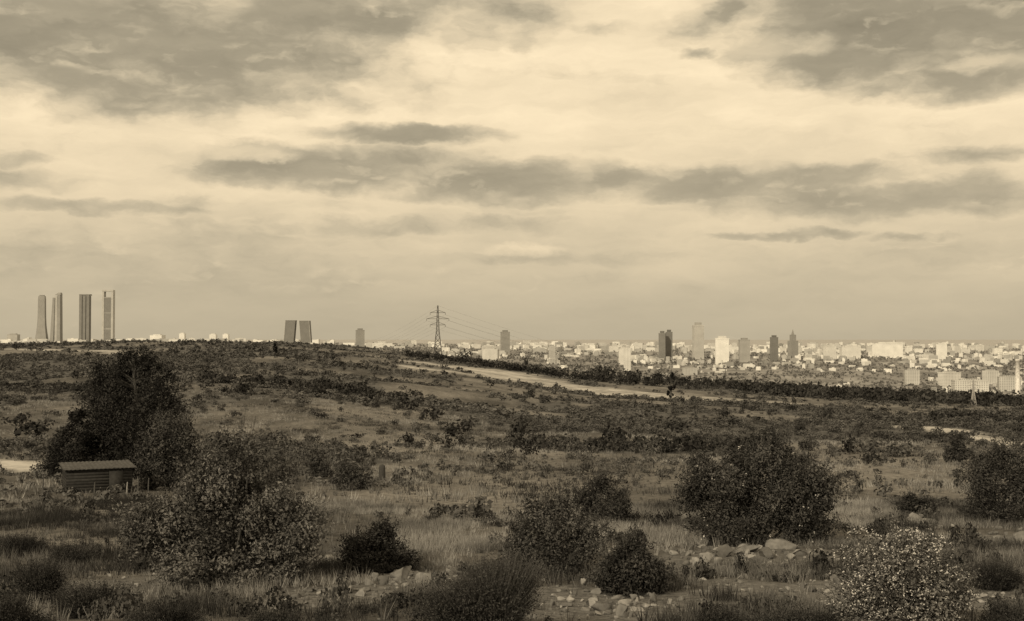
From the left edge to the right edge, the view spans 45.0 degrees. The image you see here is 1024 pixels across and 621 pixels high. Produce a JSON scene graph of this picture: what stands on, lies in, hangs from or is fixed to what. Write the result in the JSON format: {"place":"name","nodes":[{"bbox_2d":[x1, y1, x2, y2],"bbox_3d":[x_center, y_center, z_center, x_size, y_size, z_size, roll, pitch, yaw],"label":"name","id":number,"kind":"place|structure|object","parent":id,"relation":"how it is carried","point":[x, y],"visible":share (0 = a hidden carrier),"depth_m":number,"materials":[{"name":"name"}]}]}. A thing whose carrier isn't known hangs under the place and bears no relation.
{"place":"outdoors","nodes":[
{"label":"outdoors","id":0,"kind":"place"},
{"bbox_2d":[0,339,1023,620],"bbox_3d":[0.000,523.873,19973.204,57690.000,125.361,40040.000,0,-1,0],"label":"ground","id":1,"kind":"structure","parent":0,"point":[474,387],"depth_m":167.67,"materials":[{"name":"brown plant"}]},
{"bbox_2d":[7,334,19,340],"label":"apartment block","id":2,"kind":"structure","parent":1,"relation":"on","point":[16,337],"depth_m":6478.68,"materials":[{"name":"beige concrete"}]},
{"bbox_2d":[0,528,53,555],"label":"broom shrub","id":3,"kind":"object","parent":1,"relation":"on","point":[26,543],"visible":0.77,"depth_m":37.64,"materials":[{"name":"green plant"}]},
{"bbox_2d":[0,585,60,620],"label":"broom shrub","id":4,"kind":"object","parent":1,"relation":"on","point":[12,608],"visible":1,"depth_m":21.10,"materials":[{"name":"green plant"}]},
{"bbox_2d":[1,548,80,605],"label":"broom shrub","id":5,"kind":"object","parent":1,"relation":"on","point":[41,578],"visible":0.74,"depth_m":26.94,"materials":[{"name":"brown plant"}]},
{"bbox_2d":[35,295,47,338],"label":"pinched skyscraper","id":6,"kind":"structure","parent":1,"relation":"on","point":[41,331],"depth_m":6985.69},
{"bbox_2d":[0,378,99,391],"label":"hedge","id":7,"kind":"object","parent":1,"relation":"on","point":[61,385],"visible":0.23,"depth_m":258.99,"materials":[{"name":"green plant"}]},
{"bbox_2d":[50,293,62,341],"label":"crystal skyscraper","id":8,"kind":"structure","parent":1,"relation":"on","point":[56,332],"depth_m":6984.56,"materials":[{"name":"grey glass"}]},
{"bbox_2d":[30,407,113,478],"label":"cypress tree","id":9,"kind":"object","parent":1,"relation":"on","point":[61,445],"visible":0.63,"depth_m":83.19,"materials":[{"name":"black plant"}]},
{"bbox_2d":[43,535,102,563],"bbox_3d":[-12.484,6.822,35.221,1.686,0.872,1.934,1,-2,-29],"label":"broom shrub","id":10,"kind":"object","parent":1,"relation":"on","point":[81,552],"visible":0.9,"depth_m":34.96,"materials":[{"name":"green plant"}]},
{"bbox_2d":[79,294,91,341],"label":"dark skyscraper","id":11,"kind":"structure","parent":1,"relation":"on","point":[84,316],"depth_m":6979.98,"materials":[{"name":"grey glass"}]},
{"bbox_2d":[45,576,143,618],"bbox_3d":[-8.360,5.794,24.919,1.944,0.838,1.462,0,-1,0],"label":"broom shrub","id":12,"kind":"object","parent":1,"relation":"on","point":[77,598],"visible":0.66,"depth_m":24.64,"materials":[{"name":"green plant"}]},
{"bbox_2d":[58,460,136,493],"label":"shed","id":13,"kind":"structure","parent":1,"relation":"on","point":[82,475],"depth_m":68.60,"materials":[{"name":"brown wood"}]},
{"bbox_2d":[109,470,122,493],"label":"door","id":14,"kind":"structure","parent":13,"relation":"in","point":[115,476],"depth_m":68.75,"materials":[{"name":"brown wood"}]},
{"bbox_2d":[102,290,114,339],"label":"framed skyscraper","id":15,"kind":"structure","parent":1,"relation":"on","point":[108,318],"depth_m":6985.44,"materials":[{"name":"grey glass"}]},
{"bbox_2d":[69,347,195,478],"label":"cypress tree","id":16,"kind":"object","parent":1,"relation":"on","point":[112,430],"visible":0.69,"depth_m":84.69,"materials":[{"name":"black plant"}]},
{"bbox_2d":[62,571,213,593],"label":"scattered stones","id":17,"kind":"object","parent":1,"relation":"on","point":[114,580],"visible":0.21,"depth_m":30.50,"materials":[{"name":"grey stone"}]},
{"bbox_2d":[150,334,165,338],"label":"apartment block","id":18,"kind":"structure","parent":1,"relation":"on","point":[156,336],"depth_m":6477.19,"materials":[{"name":"beige concrete"}]},
{"bbox_2d":[123,399,207,490],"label":"oak tree","id":19,"kind":"object","parent":1,"relation":"on","point":[156,467],"visible":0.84,"depth_m":73.33,"materials":[{"name":"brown plant"}]},
{"bbox_2d":[122,595,213,620],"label":"broom shrub","id":20,"kind":"object","parent":1,"relation":"on","point":[172,613],"visible":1,"depth_m":22.09,"materials":[{"name":"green plant"}]},
{"bbox_2d":[179,333,185,339],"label":"apartment block","id":21,"kind":"structure","parent":1,"relation":"on","point":[182,336],"depth_m":6488.10,"materials":[{"name":"beige concrete"}]},
{"bbox_2d":[209,334,216,340],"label":"apartment block","id":22,"kind":"structure","parent":1,"relation":"on","point":[212,336],"depth_m":6485.84,"materials":[{"name":"beige concrete"}]},
{"bbox_2d":[109,409,340,590],"bbox_3d":[-6.946,4.564,29.836,4.650,4.442,4.604,1,-2,-36],"label":"shrub","id":23,"kind":"object","parent":1,"relation":"on","point":[216,492],"visible":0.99,"depth_m":29.33,"materials":[{"name":"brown plant"}]},
{"bbox_2d":[223,334,229,339],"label":"apartment block","id":24,"kind":"structure","parent":1,"relation":"on","point":[225,336],"depth_m":6487.64,"materials":[{"name":"beige concrete"}]},
{"bbox_2d":[161,581,357,616],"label":"scattered stones","id":25,"kind":"object","parent":1,"relation":"on","point":[306,593],"visible":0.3,"depth_m":26.74,"materials":[{"name":"grey stone"}]},
{"bbox_2d":[238,603,308,620],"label":"broom shrub","id":26,"kind":"object","parent":1,"relation":"on","point":[275,616],"visible":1,"depth_m":21.13,"materials":[{"name":"green plant"}]},
{"bbox_2d":[272,343,277,352],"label":"cypress tree","id":27,"kind":"object","parent":1,"relation":"on","point":[274,347],"visible":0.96,"depth_m":591.63,"materials":[{"name":"green plant"}]},
{"bbox_2d":[170,366,396,401],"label":"hedge","id":28,"kind":"object","parent":1,"relation":"on","point":[346,388],"visible":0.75,"depth_m":287.32,"materials":[{"name":"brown plant"}]},
{"bbox_2d":[284,320,296,342],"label":"leaning office tower","id":29,"kind":"structure","parent":1,"relation":"on","point":[290,331],"depth_m":6475.07,"materials":[{"name":"grey glass"}]},
{"bbox_2d":[299,321,311,342],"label":"leaning office tower","id":30,"kind":"structure","parent":1,"relation":"on","point":[305,332],"depth_m":6474.95,"materials":[{"name":"grey glass"}]},
{"bbox_2d":[305,453,332,477],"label":"shrub","id":31,"kind":"object","parent":1,"relation":"on","point":[316,460],"visible":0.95,"depth_m":89.18,"materials":[{"name":"green plant"}]},
{"bbox_2d":[314,549,340,560],"bbox_3d":[-5.548,7.329,36.495,2.317,0.555,6.812,0,-1,-10],"label":"rock pile","id":32,"kind":"object","parent":1,"relation":"on","point":[319,557],"visible":0.2,"depth_m":36.67,"materials":[{"name":"grey stone"}]},
{"bbox_2d":[291,579,397,605],"bbox_3d":[-3.645,6.443,28.517,2.427,0.511,5.274,0,-1,0],"label":"rock pile","id":33,"kind":"object","parent":1,"relation":"on","point":[361,591],"visible":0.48,"depth_m":28.05,"materials":[{"name":"grey stone"}]},
{"bbox_2d":[328,456,378,490],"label":"shrub","id":34,"kind":"object","parent":1,"relation":"on","point":[349,475],"visible":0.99,"depth_m":77.30,"materials":[{"name":"green plant"}]},
{"bbox_2d":[355,328,364,346],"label":"apartment block","id":35,"kind":"structure","parent":1,"relation":"on","point":[360,335],"depth_m":5187.01,"materials":[{"name":"grey concrete"}]},
{"bbox_2d":[331,511,423,573],"bbox_3d":[-3.636,6.327,33.604,2.492,1.865,1.812,0,-1,10],"label":"dark shrub","id":36,"kind":"object","parent":1,"relation":"on","point":[391,555],"visible":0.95,"depth_m":33.25,"materials":[{"name":"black plant"}]},
{"bbox_2d":[378,464,384,479],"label":"tree stump","id":37,"kind":"object","parent":1,"relation":"on","point":[381,470],"visible":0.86,"depth_m":87.98,"materials":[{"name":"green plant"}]},
{"bbox_2d":[342,556,469,594],"bbox_3d":[-2.768,6.869,32.459,3.633,0.964,9.223,0,-1,-9],"label":"rock pile","id":38,"kind":"object","parent":1,"relation":"on","point":[404,572],"visible":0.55,"depth_m":30.34,"materials":[{"name":"grey stone"}]},
{"bbox_2d":[426,305,448,353],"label":"electricity pylon","id":39,"kind":"object","parent":1,"relation":"on","point":[437,316],"visible":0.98,"depth_m":999.42,"materials":[{"name":"metal"}]},
{"bbox_2d":[340,306,719,377],"bbox_3d":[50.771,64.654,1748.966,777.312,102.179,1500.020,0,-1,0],"label":"power lines","id":40,"kind":"object","parent":39,"relation":"hanging from","point":[500,342],"visible":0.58,"depth_m":1232.45,"materials":[{"name":"metal"}]},
{"bbox_2d":[107,560,839,620],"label":"scattered stones","id":41,"kind":"object","parent":1,"relation":"on","point":[338,619],"visible":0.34,"depth_m":27.29,"materials":[{"name":"grey stone"}]},
{"bbox_2d":[431,558,516,576],"bbox_3d":[-0.611,6.949,33.223,3.351,0.755,6.650,0,-1,0],"label":"rock pile","id":42,"kind":"object","parent":1,"relation":"on","point":[451,567],"visible":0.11,"depth_m":34.20,"materials":[{"name":"grey stone"}]},
{"bbox_2d":[408,543,549,620],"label":"broom shrub","id":43,"kind":"object","parent":1,"relation":"on","point":[497,592],"visible":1,"depth_m":21.24,"materials":[{"name":"brown plant"}]},
{"bbox_2d":[482,348,498,360],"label":"apartment block","id":44,"kind":"structure","parent":1,"relation":"on","point":[490,353],"depth_m":3786.36,"materials":[{"name":"beige concrete"}]},
{"bbox_2d":[500,330,509,352],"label":"apartment block","id":45,"kind":"structure","parent":1,"relation":"on","point":[505,338],"depth_m":5586.48,"materials":[{"name":"grey concrete"}]},
{"bbox_2d":[0,435,1022,523],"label":"heath","id":46,"kind":"object","parent":1,"relation":"on","point":[398,479],"visible":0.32,"depth_m":84.86,"materials":[{"name":"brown plant"}]},
{"bbox_2d":[0,492,1023,620],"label":"grass","id":47,"kind":"structure","parent":1,"relation":"on","point":[59,516],"depth_m":37.86,"materials":[{"name":"plant"}]},
{"bbox_2d":[0,383,1023,482],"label":"scrub","id":48,"kind":"object","parent":1,"relation":"on","point":[337,450],"visible":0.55,"depth_m":172.05,"materials":[{"name":"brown plant"}]},
{"bbox_2d":[0,350,1023,428],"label":"scrub","id":49,"kind":"object","parent":1,"relation":"on","point":[200,365],"visible":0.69,"depth_m":358.76,"materials":[{"name":"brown plant"}]},
{"bbox_2d":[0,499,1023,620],"bbox_3d":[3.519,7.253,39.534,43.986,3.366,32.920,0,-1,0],"label":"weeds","id":50,"kind":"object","parent":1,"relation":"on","point":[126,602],"visible":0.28,"depth_m":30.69,"materials":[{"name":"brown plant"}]},
{"bbox_2d":[0,338,1023,392],"bbox_3d":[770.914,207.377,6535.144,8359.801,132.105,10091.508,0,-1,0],"label":"distant city buildings","id":51,"kind":"structure","parent":1,"relation":"on","point":[932,360],"depth_m":5800.22,"materials":[{"name":"beige concrete"}]},
{"bbox_2d":[0,338,1023,414],"bbox_3d":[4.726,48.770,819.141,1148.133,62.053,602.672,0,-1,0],"label":"scrub","id":52,"kind":"object","parent":1,"relation":"on","point":[262,349],"visible":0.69,"depth_m":699.06,"materials":[{"name":"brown plant"}]},
{"bbox_2d":[0,338,1023,470],"bbox_3d":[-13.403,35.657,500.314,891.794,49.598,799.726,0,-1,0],"label":"dark scrub","id":53,"kind":"object","parent":1,"relation":"on","point":[27,428],"visible":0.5,"depth_m":205.40,"materials":[{"name":"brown plant"}]},
{"bbox_2d":[390,350,660,385],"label":"hedge","id":54,"kind":"object","parent":1,"relation":"on","point":[556,373],"visible":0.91,"depth_m":822.18,"materials":[{"name":"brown plant"}]},
{"bbox_2d":[549,345,554,357],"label":"apartment block","id":55,"kind":"structure","parent":1,"relation":"on","point":[552,349],"depth_m":4588.51,"materials":[{"name":"grey concrete"}]},
{"bbox_2d":[491,469,619,573],"bbox_3d":[1.198,5.729,33.368,3.539,2.952,2.824,0,-1,0],"label":"shrub","id":56,"kind":"object","parent":1,"relation":"on","point":[562,541],"visible":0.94,"depth_m":33.09,"materials":[{"name":"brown plant"}]},
{"bbox_2d":[570,459,637,524],"bbox_3d":[3.735,7.511,50.767,2.908,2.907,2.454,0,-1,0],"label":"shrub","id":57,"kind":"object","parent":1,"relation":"on","point":[617,504],"visible":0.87,"depth_m":50.43,"materials":[{"name":"green plant"}]},
{"bbox_2d":[442,430,766,452],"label":"hedge","id":58,"kind":"object","parent":1,"relation":"on","point":[616,445],"visible":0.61,"depth_m":149.62,"materials":[{"name":"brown plant"}]},
{"bbox_2d":[532,588,684,620],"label":"rock pile","id":59,"kind":"object","parent":1,"relation":"on","point":[621,609],"visible":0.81,"depth_m":26.22,"materials":[{"name":"grey stone"}]},
{"bbox_2d":[619,347,624,364],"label":"apartment block","id":60,"kind":"structure","parent":1,"relation":"on","point":[621,355],"depth_m":4286.55,"materials":[{"name":"beige concrete"}]},
{"bbox_2d":[624,346,630,370],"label":"apartment block","id":61,"kind":"structure","parent":1,"relation":"on","point":[627,356],"depth_m":3490.09,"materials":[{"name":"beige concrete"}]},
{"bbox_2d":[586,518,677,597],"bbox_3d":[2.819,5.713,28.357,1.836,1.861,1.799,-1,-2,39],"label":"dark shrub","id":62,"kind":"object","parent":1,"relation":"on","point":[626,568],"visible":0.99,"depth_m":28.07,"materials":[{"name":"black plant"}]},
{"bbox_2d":[658,331,665,359],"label":"office block","id":63,"kind":"structure","parent":1,"relation":"on","point":[662,344],"depth_m":4988.78,"materials":[{"name":"grey concrete"}]},
{"bbox_2d":[665,330,672,358],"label":"office block","id":64,"kind":"structure","parent":1,"relation":"on","point":[669,342],"depth_m":5038.12,"materials":[{"name":"grey concrete"}]},
{"bbox_2d":[666,372,675,398],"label":"cypress tree","id":65,"kind":"object","parent":1,"relation":"on","point":[672,387],"visible":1,"depth_m":604.61,"materials":[{"name":"green plant"}]},
{"bbox_2d":[336,342,1023,394],"bbox_3d":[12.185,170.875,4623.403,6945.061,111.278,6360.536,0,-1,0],"label":"distant trees","id":66,"kind":"object","parent":1,"relation":"on","point":[764,376],"visible":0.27,"depth_m":4196.41,"materials":[{"name":"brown plant"}]},
{"bbox_2d":[682,367,697,374],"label":"apartment block","id":67,"kind":"structure","parent":1,"relation":"on","point":[688,370],"depth_m":3381.83,"materials":[{"name":"beige concrete"}]},
{"bbox_2d":[369,549,1015,619],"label":"scattered stones","id":68,"kind":"object","parent":1,"relation":"on","point":[669,601],"visible":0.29,"depth_m":28.54,"materials":[{"name":"grey stone"}]},
{"bbox_2d":[692,322,703,359],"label":"office tower","id":69,"kind":"structure","parent":1,"relation":"on","point":[697,340],"depth_m":5183.62,"materials":[{"name":"beige concrete"}]},
{"bbox_2d":[689,601,744,620],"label":"broom shrub","id":70,"kind":"object","parent":1,"relation":"on","point":[724,615],"visible":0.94,"depth_m":22.26,"materials":[{"name":"green plant"}]},
{"bbox_2d":[715,336,728,363],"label":"white apartment tower","id":71,"kind":"structure","parent":1,"relation":"on","point":[721,347],"depth_m":4579.67,"materials":[{"name":"white concrete"}]},
{"bbox_2d":[458,349,1023,406],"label":"distant oak wood","id":72,"kind":"object","parent":1,"relation":"on","point":[876,393],"visible":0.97,"depth_m":877.73,"materials":[{"name":"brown plant"}]},
{"bbox_2d":[738,338,749,361],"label":"office block","id":73,"kind":"structure","parent":1,"relation":"on","point":[743,349],"depth_m":4882.81,"materials":[{"name":"grey concrete"}]},
{"bbox_2d":[660,532,839,579],"bbox_3d":[7.304,7.588,39.272,6.921,1.355,16.191,0,-1,0],"label":"rock pile","id":74,"kind":"object","parent":1,"relation":"on","point":[720,552],"visible":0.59,"depth_m":37.69,"materials":[{"name":"grey stone"}]},
{"bbox_2d":[669,413,859,546],"bbox_3d":[8.375,5.771,41.733,6.283,4.526,4.595,0,-1,0],"label":"elder bush","id":75,"kind":"object","parent":1,"relation":"on","point":[733,478],"visible":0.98,"depth_m":41.09,"materials":[{"name":"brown plant"}]},
{"bbox_2d":[770,335,777,360],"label":"office block","id":76,"kind":"structure","parent":1,"relation":"on","point":[773,347],"depth_m":5088.93,"materials":[{"name":"grey concrete"}]},
{"bbox_2d":[726,600,858,620],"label":"broom shrub","id":77,"kind":"object","parent":1,"relation":"on","point":[786,615],"visible":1,"depth_m":20.84,"materials":[{"name":"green plant"}]},
{"bbox_2d":[787,330,797,357],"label":"stepped office skyscraper","id":78,"kind":"structure","parent":1,"relation":"on","point":[792,345],"depth_m":5384.43,"materials":[{"name":"grey concrete"}]},
{"bbox_2d":[723,543,862,601],"bbox_3d":[9.594,7.373,37.589,6.162,2.201,28.546,0,-1,10],"label":"rock pile","id":79,"kind":"object","parent":1,"relation":"on","point":[802,584],"visible":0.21,"depth_m":29.26,"materials":[{"name":"grey stone"}]},
{"bbox_2d":[823,345,835,358],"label":"apartment block","id":80,"kind":"structure","parent":1,"relation":"on","point":[829,350],"depth_m":5182.41,"materials":[{"name":"beige concrete"}]},
{"bbox_2d":[839,345,860,358],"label":"apartment block","id":81,"kind":"structure","parent":1,"relation":"on","point":[849,350],"depth_m":5376.99,"materials":[{"name":"beige concrete"}]},
{"bbox_2d":[872,342,903,357],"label":"long apartment block","id":82,"kind":"structure","parent":1,"relation":"on","point":[886,349],"depth_m":5566.62,"materials":[{"name":"white concrete"}]},
{"bbox_2d":[817,505,983,620],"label":"flowering shrub","id":83,"kind":"object","parent":1,"relation":"on","point":[878,592],"visible":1,"depth_m":21.00,"materials":[{"name":"beige plant"}]},
{"bbox_2d":[903,368,919,384],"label":"warehouse","id":84,"kind":"structure","parent":1,"relation":"on","point":[911,375],"depth_m":2885.32,"materials":[{"name":"beige concrete"}]},
{"bbox_2d":[886,489,940,512],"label":"shrub","id":85,"kind":"object","parent":1,"relation":"on","point":[903,504],"visible":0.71,"depth_m":54.70,"materials":[{"name":"green plant"}]},
{"bbox_2d":[860,512,993,533],"bbox_3d":[17.014,8.650,50.997,5.207,1.479,21.325,0,-1,20],"label":"rock pile","id":86,"kind":"object","parent":1,"relation":"on","point":[911,515],"visible":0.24,"depth_m":49.68,"materials":[{"name":"grey stone"}]},
{"bbox_2d":[936,343,946,359],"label":"apartment block","id":87,"kind":"structure","parent":1,"relation":"on","point":[941,350],"depth_m":5281.68,"materials":[{"name":"white concrete"}]},
{"bbox_2d":[937,371,960,385],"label":"warehouse","id":88,"kind":"structure","parent":1,"relation":"on","point":[945,378],"depth_m":2885.87,"materials":[{"name":"beige concrete"}]},
{"bbox_2d":[942,434,975,461],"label":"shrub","id":89,"kind":"object","parent":1,"relation":"on","point":[956,450],"visible":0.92,"depth_m":105.47,"materials":[{"name":"green plant"}]},
{"bbox_2d":[951,379,988,392],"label":"warehouse","id":90,"kind":"structure","parent":1,"relation":"on","point":[960,384],"depth_m":2283.15,"materials":[{"name":"beige concrete"}]},
{"bbox_2d":[917,408,1023,422],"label":"hedge","id":91,"kind":"object","parent":1,"relation":"on","point":[952,413],"visible":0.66,"depth_m":360.12,"materials":[{"name":"green plant"}]},
{"bbox_2d":[967,378,978,405],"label":"electricity pylon","id":92,"kind":"object","parent":1,"relation":"on","point":[973,389],"visible":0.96,"depth_m":798.91,"materials":[{"name":"metal"}]},
{"bbox_2d":[951,425,1023,524],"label":"shrub","id":93,"kind":"object","parent":1,"relation":"on","point":[985,498],"visible":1,"depth_m":48.99,"materials":[{"name":"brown plant"}]},
{"bbox_2d":[956,552,1023,591],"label":"broom shrub","id":94,"kind":"object","parent":1,"relation":"on","point":[995,577],"visible":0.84,"depth_m":29.11,"materials":[{"name":"green plant"}]},
{"bbox_2d":[956,523,1023,557],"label":"rock pile","id":95,"kind":"object","parent":1,"relation":"on","point":[1019,534],"visible":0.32,"depth_m":42.25,"materials":[{"name":"grey stone"}]},
{"bbox_2d":[982,369,998,384],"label":"warehouse","id":96,"kind":"structure","parent":1,"relation":"on","point":[990,375],"depth_m":3088.22,"materials":[{"name":"beige concrete"}]},
{"bbox_2d":[957,578,1023,616],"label":"rock pile","id":97,"kind":"object","parent":1,"relation":"on","point":[984,595],"visible":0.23,"depth_m":27.62,"materials":[{"name":"grey stone"}]},
{"bbox_2d":[976,592,1023,620],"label":"broom shrub","id":98,"kind":"object","parent":1,"relation":"on","point":[1007,613],"visible":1,"depth_m":22.12,"materials":[{"name":"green plant"}]},
{"bbox_2d":[997,375,1020,391],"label":"warehouse","id":99,"kind":"structure","parent":1,"relation":"on","point":[1006,382],"depth_m":2488.70,"materials":[{"name":"beige concrete"}]},
{"bbox_2d":[1015,359,1020,394],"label":"chimney","id":100,"kind":"object","parent":1,"relation":"on","point":[1017,374],"visible":0.89,"depth_m":2294.74,"materials":[{"name":"concrete"}]},
{"bbox_2d":[0,0,1023,339],"label":"sky","id":101,"kind":"structure","parent":0,"point":[537,169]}
]}

